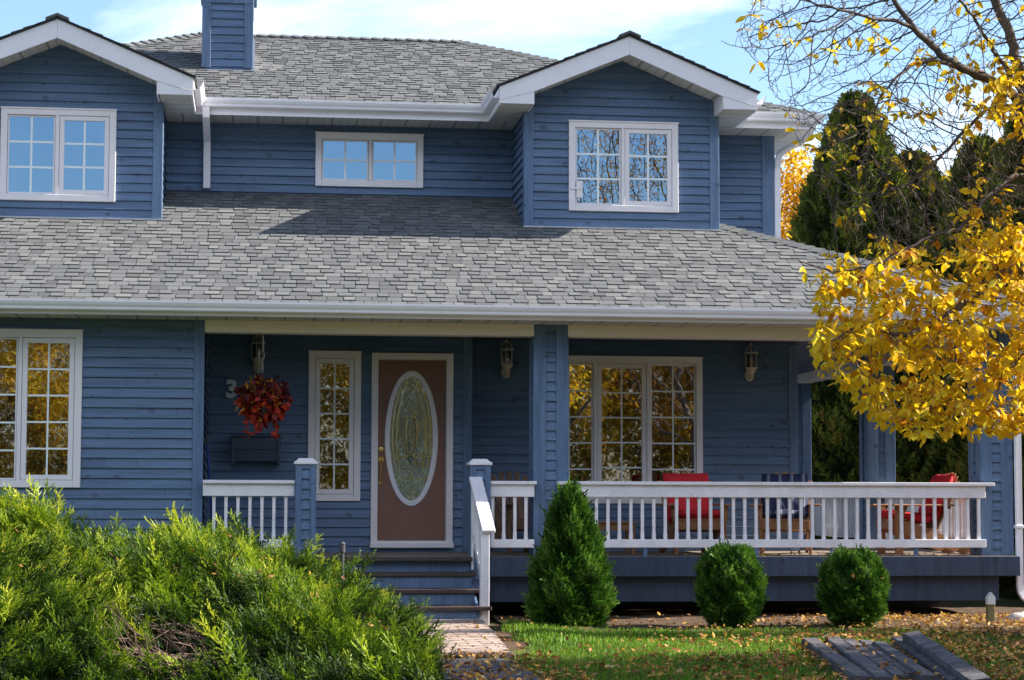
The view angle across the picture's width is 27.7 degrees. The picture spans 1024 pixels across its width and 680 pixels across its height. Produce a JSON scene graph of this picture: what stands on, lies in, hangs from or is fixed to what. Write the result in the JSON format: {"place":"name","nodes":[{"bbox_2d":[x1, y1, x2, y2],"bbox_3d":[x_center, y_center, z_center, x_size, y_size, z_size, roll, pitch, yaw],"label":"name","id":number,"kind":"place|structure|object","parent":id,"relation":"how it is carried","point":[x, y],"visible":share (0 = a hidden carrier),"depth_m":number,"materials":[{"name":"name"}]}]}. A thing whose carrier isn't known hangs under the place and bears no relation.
{"place":"outdoors","nodes":[
{"label":"outdoors","id":0,"kind":"place"},
{"bbox_2d":[206,436,211,529],"bbox_3d":[-3.150,1.640,21.995,0.200,1.251,0.187,1,-4,-7],"label":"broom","id":1,"kind":"object","parent":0,"point":[208,466],"visible":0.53,"depth_m":21.96,"materials":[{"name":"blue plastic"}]},
{"bbox_2d":[416,619,510,658],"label":"paver path","id":2,"kind":"structure","parent":0,"point":[465,637],"depth_m":17.81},
{"bbox_2d":[431,658,539,679],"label":"pavement","id":3,"kind":"structure","parent":0,"point":[493,667],"depth_m":15.04,"materials":[{"name":"grey stone"}]},
{"bbox_2d":[0,0,1023,238],"label":"sky","id":4,"kind":"structure","parent":0,"point":[695,30],"materials":[{"name":"blue"}]},
{"bbox_2d":[489,596,1023,679],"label":"ground","id":5,"kind":"structure","parent":0,"point":[1003,601],"depth_m":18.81,"materials":[{"name":"green plant"}]},
{"bbox_2d":[0,473,460,679],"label":"juniper","id":6,"kind":"object","parent":5,"relation":"on","point":[191,617],"visible":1,"depth_m":14.02,"materials":[{"name":"green plant"}]},
{"bbox_2d":[2,530,428,657],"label":"fallen leaves","id":7,"kind":"object","parent":6,"relation":"on","point":[259,570],"visible":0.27,"depth_m":15.15,"materials":[{"name":"yellow plant"}]},
{"bbox_2d":[430,650,517,658],"bbox_3d":[-1.031,2.635,18.337,1.630,0.035,4.420,1,-4,-7],"label":"path bedding","id":8,"kind":"object","parent":5,"relation":"on","point":[500,656],"visible":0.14,"depth_m":16.23,"materials":[{"name":"soil"}]},
{"bbox_2d":[339,542,344,595],"bbox_3d":[-1.402,2.112,17.148,0.056,0.895,0.056,1,-4,-7],"label":"path light","id":9,"kind":"object","parent":8,"relation":"on","point":[342,548],"visible":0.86,"depth_m":17.16,"materials":[{"name":"metal"}]},
{"bbox_2d":[0,0,1023,624],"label":"house","id":10,"kind":"structure","parent":5,"relation":"on","point":[384,248],"depth_m":23.53,"materials":[{"name":"blue wood"}]},
{"bbox_2d":[0,329,83,487],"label":"window","id":11,"kind":"structure","parent":10,"relation":"in","point":[41,369],"depth_m":22.04,"materials":[{"name":"glass"}]},
{"bbox_2d":[0,106,116,201],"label":"window","id":12,"kind":"structure","parent":10,"relation":"in","point":[47,153],"depth_m":23.97,"materials":[{"name":"glass"}]},
{"bbox_2d":[226,379,236,397],"bbox_3d":[-3.121,0.542,23.143,0.119,0.210,0.024,1,-4,-7],"label":"house number","id":13,"kind":"object","parent":10,"relation":"attached to","point":[232,387],"visible":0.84,"depth_m":23.13,"materials":[{"name":"paint"}]},
{"bbox_2d":[231,434,280,463],"bbox_3d":[-2.836,1.213,23.041,0.550,0.325,0.220,1,-4,-7],"label":"wall box","id":14,"kind":"object","parent":10,"relation":"attached to","point":[259,448],"visible":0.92,"depth_m":22.96,"materials":[{"name":"paint"}]},
{"bbox_2d":[250,334,265,372],"bbox_3d":[-2.823,0.133,23.120,0.172,0.459,0.191,1,-4,-7],"label":"wall lantern","id":15,"kind":"object","parent":10,"relation":"attached to","point":[257,365],"depth_m":23.10,"materials":[{"name":"paint"}]},
{"bbox_2d":[233,335,292,438],"bbox_3d":[-2.636,0.494,21.843,0.627,1.106,0.607,-2,-5,22],"label":"hanging basket","id":16,"kind":"object","parent":10,"relation":"hanging from","point":[260,405],"visible":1,"depth_m":21.73,"materials":[{"name":"red plant"}]},
{"bbox_2d":[308,350,361,500],"bbox_3d":[-2.033,0.988,23.641,0.599,1.679,0.806,1,-4,-7],"label":"window","id":17,"kind":"structure","parent":10,"relation":"in","point":[334,381],"depth_m":23.33,"materials":[{"name":"glass"}]},
{"bbox_2d":[315,131,423,187],"bbox_3d":[-1.802,-2.189,26.015,1.339,0.671,0.806,1,-4,-7],"label":"window","id":18,"kind":"structure","parent":10,"relation":"in","point":[343,159],"depth_m":25.65,"materials":[{"name":"glass"}]},
{"bbox_2d":[369,353,453,547],"bbox_3d":[-1.122,1.237,23.362,0.940,2.185,0.145,1,-4,-7],"label":"front door","id":19,"kind":"structure","parent":10,"relation":"in","point":[412,397],"depth_m":23.36,"materials":[{"name":"wood"}]},
{"bbox_2d":[499,339,513,377],"bbox_3d":[-0.062,0.207,23.995,0.172,0.459,0.191,1,-4,-7],"label":"wall lantern","id":20,"kind":"object","parent":10,"relation":"attached to","point":[505,369],"depth_m":23.97,"materials":[{"name":"paint"}]},
{"bbox_2d":[490,471,528,553],"bbox_3d":[0.089,1.914,23.179,0.780,0.913,0.980,2,-5,-21],"label":"adirondack chair","id":21,"kind":"object","parent":10,"relation":"on","point":[509,519],"visible":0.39,"depth_m":23.22,"materials":[{"name":"brown wood"}]},
{"bbox_2d":[598,521,637,553],"bbox_3d":[1.107,2.181,22.965,0.480,0.353,0.482,1,-4,-7],"label":"side table","id":22,"kind":"object","parent":10,"relation":"on","point":[614,525],"visible":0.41,"depth_m":22.77,"materials":[{"name":"brown wood"}]},
{"bbox_2d":[568,120,678,212],"bbox_3d":[1.328,-2.065,24.794,1.333,1.084,0.118,1,-4,-7],"label":"window","id":23,"kind":"structure","parent":10,"relation":"in","point":[615,166],"depth_m":24.78,"materials":[{"name":"glass"}]},
{"bbox_2d":[569,355,702,503],"bbox_3d":[1.221,1.072,24.576,1.949,1.715,0.806,1,-4,-7],"label":"window","id":24,"kind":"structure","parent":10,"relation":"in","point":[632,418],"depth_m":24.95,"materials":[{"name":"glass"}]},
{"bbox_2d":[655,471,736,554],"bbox_3d":[1.986,1.908,23.034,0.780,0.913,0.980,1,-4,-9],"label":"adirondack chair","id":25,"kind":"object","parent":10,"relation":"on","point":[694,527],"visible":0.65,"depth_m":22.63,"materials":[{"name":"brown wood"}]},
{"bbox_2d":[663,473,719,522],"bbox_3d":[1.998,1.748,22.971,0.530,0.567,0.749,1,-4,-9],"label":"chair cushion","id":26,"kind":"object","parent":25,"relation":"on","point":[685,477],"visible":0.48,"depth_m":23.11,"materials":[{"name":"red fabric"}]},
{"bbox_2d":[744,342,757,381],"bbox_3d":[2.799,0.252,24.349,0.172,0.459,0.191,1,-4,-7],"label":"wall lantern","id":27,"kind":"object","parent":10,"relation":"attached to","point":[749,373],"depth_m":24.33,"materials":[{"name":"paint"}]},
{"bbox_2d":[750,472,820,554],"bbox_3d":[3.054,1.928,23.265,0.780,0.913,0.980,0,-4,7],"label":"adirondack chair","id":28,"kind":"object","parent":10,"relation":"on","point":[784,526],"visible":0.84,"depth_m":22.83,"materials":[{"name":"brown wood"}]},
{"bbox_2d":[761,474,808,520],"bbox_3d":[3.046,1.769,23.202,0.530,0.567,0.749,0,-4,7],"label":"chair cushion","id":29,"kind":"object","parent":28,"relation":"on","point":[783,501],"visible":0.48,"depth_m":23.34,"materials":[{"name":"fabric"}]},
{"bbox_2d":[685,550,970,555],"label":"fallen leaves","id":30,"kind":"object","parent":10,"relation":"on","point":[775,554],"visible":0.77,"depth_m":22.29,"materials":[{"name":"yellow plant"}]},
{"bbox_2d":[870,472,969,553],"bbox_3d":[4.619,1.945,23.426,0.980,0.913,0.780,1,-4,-11],"label":"adirondack chair","id":31,"kind":"object","parent":10,"relation":"on","point":[906,528],"visible":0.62,"depth_m":23.17,"materials":[{"name":"brown wood"}]},
{"bbox_2d":[876,474,952,523],"bbox_3d":[4.545,1.790,23.423,0.749,0.567,0.530,1,-4,-11],"label":"chair cushion","id":32,"kind":"object","parent":31,"relation":"on","point":[943,478],"visible":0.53,"depth_m":23.25,"materials":[{"name":"red fabric"}]},
{"bbox_2d":[488,625,589,662],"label":"path verge","id":33,"kind":"structure","parent":5,"relation":"on","point":[512,645],"depth_m":18.39,"materials":[{"name":"fallen leaves"}]},
{"bbox_2d":[489,607,1023,635],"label":"soil bed","id":34,"kind":"object","parent":5,"relation":"on","point":[645,615],"visible":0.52,"depth_m":21.84,"materials":[{"name":"brown soil"}]},
{"bbox_2d":[521,476,619,627],"bbox_3d":[0.557,2.095,20.383,0.970,1.534,1.010,1,-4,-7],"label":"cone cedar","id":35,"kind":"object","parent":34,"relation":"on","point":[571,583],"visible":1,"depth_m":20.14,"materials":[{"name":"green plant"}]},
{"bbox_2d":[431,611,1023,679],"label":"fallen leaves","id":36,"kind":"object","parent":34,"relation":"on","point":[959,629],"visible":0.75,"depth_m":16.30,"materials":[{"name":"yellow plant"}]},
{"bbox_2d":[691,538,769,628],"bbox_3d":[2.113,2.395,20.194,0.796,0.957,0.813,1,-4,-7],"label":"round cedar","id":37,"kind":"object","parent":34,"relation":"on","point":[732,594],"visible":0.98,"depth_m":19.99,"materials":[{"name":"green plant"}]},
{"bbox_2d":[812,543,891,629],"bbox_3d":[3.331,2.434,20.357,0.784,0.911,0.820,1,-4,-7],"label":"round cedar","id":38,"kind":"object","parent":34,"relation":"on","point":[843,596],"visible":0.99,"depth_m":20.14,"materials":[{"name":"green plant"}]},
{"bbox_2d":[986,592,995,624],"bbox_3d":[4.784,2.700,20.796,0.078,0.355,0.080,1,-4,-7],"label":"garden stake","id":39,"kind":"object","parent":34,"relation":"on","point":[990,605],"visible":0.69,"depth_m":20.77,"materials":[{"name":"brown wood"}]},
{"bbox_2d":[1006,611,1023,619],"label":"stone","id":40,"kind":"object","parent":34,"relation":"on","point":[1018,614],"visible":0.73,"depth_m":21.50,"materials":[{"name":"white stone"}]},
{"bbox_2d":[781,141,815,239],"bbox_3d":[5.482,0.121,39.081,3.517,8.274,3.502,1,-4,-7],"label":"birch tree","id":41,"kind":"object","parent":5,"relation":"on","point":[788,185],"visible":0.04,"depth_m":39.15,"materials":[{"name":"yellow plant"}]},
{"bbox_2d":[801,638,872,679],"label":"timber","id":42,"kind":"object","parent":5,"relation":"on","point":[852,671],"visible":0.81,"depth_m":15.22,"materials":[{"name":"grey wood"}]},
{"bbox_2d":[825,636,892,679],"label":"timber","id":43,"kind":"object","parent":5,"relation":"on","point":[856,657],"visible":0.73,"depth_m":15.26,"materials":[{"name":"grey wood"}]},
{"bbox_2d":[802,632,944,678],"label":"fallen leaves","id":44,"kind":"object","parent":43,"relation":"on","point":[881,666],"visible":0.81,"depth_m":15.70,"materials":[{"name":"yellow plant"}]},
{"bbox_2d":[787,88,945,538],"bbox_3d":[5.952,-0.178,35.639,4.347,8.377,4.345,-3,-5,36],"label":"cedar tree","id":45,"kind":"object","parent":5,"relation":"on","point":[834,438],"visible":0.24,"depth_m":34.89,"materials":[{"name":"green plant"}]},
{"bbox_2d":[722,0,1023,447],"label":"yellow tree","id":46,"kind":"object","parent":5,"relation":"on","point":[1000,371],"visible":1,"depth_m":11.83,"materials":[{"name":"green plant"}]},
{"bbox_2d":[842,639,909,679],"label":"timber","id":47,"kind":"object","parent":5,"relation":"on","point":[892,672],"visible":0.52,"depth_m":15.31,"materials":[{"name":"grey wood"}]},
{"bbox_2d":[858,639,913,679],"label":"timber","id":48,"kind":"object","parent":5,"relation":"on","point":[884,655],"visible":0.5,"depth_m":15.59,"materials":[{"name":"grey wood"}]},
{"bbox_2d":[872,641,938,679],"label":"timber","id":49,"kind":"object","parent":5,"relation":"on","point":[900,657],"visible":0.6,"depth_m":14.80,"materials":[{"name":"grey wood"}]},
{"bbox_2d":[899,148,946,235],"bbox_3d":[7.160,0.334,36.892,4.453,7.549,4.451,4,-6,-38],"label":"cedar tree","id":50,"kind":"object","parent":5,"relation":"on","point":[925,190],"visible":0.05,"depth_m":36.58,"materials":[{"name":"green plant"}]},
{"bbox_2d":[891,636,957,679],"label":"timber","id":51,"kind":"object","parent":5,"relation":"on","point":[927,663],"visible":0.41,"depth_m":15.19,"materials":[{"name":"grey wood"}]},
{"bbox_2d":[912,353,967,549],"bbox_3d":[6.985,1.485,30.393,2.544,4.240,2.544,-2,-5,27],"label":"cedar tree","id":52,"kind":"object","parent":5,"relation":"on","point":[943,455],"visible":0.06,"depth_m":30.10,"materials":[{"name":"green plant"}]},
{"bbox_2d":[902,631,991,679],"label":"timber","id":53,"kind":"object","parent":5,"relation":"on","point":[946,660],"visible":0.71,"depth_m":14.53,"materials":[{"name":"grey wood"}]},
{"bbox_2d":[905,133,998,482],"bbox_3d":[7.972,0.218,35.351,4.027,7.549,4.029,2,-5,-23],"label":"cedar tree","id":54,"kind":"object","parent":5,"relation":"on","point":[944,213],"visible":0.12,"depth_m":35.11,"materials":[{"name":"green plant"}]},
{"bbox_2d":[944,107,1023,377],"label":"cedar tree","id":55,"kind":"object","parent":5,"relation":"on","point":[998,176],"visible":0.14,"depth_m":34.33,"materials":[{"name":"green plant"}]},
{"bbox_2d":[954,351,1023,596],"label":"cedar tree","id":56,"kind":"object","parent":5,"relation":"on","point":[1007,586],"visible":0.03,"depth_m":27.27,"materials":[{"name":"green plant"}]},
{"bbox_2d":[1014,539,1023,568],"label":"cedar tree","id":57,"kind":"object","parent":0,"point":[1023,555],"visible":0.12,"depth_m":26.08,"materials":[{"name":"green plant"}]}
]}

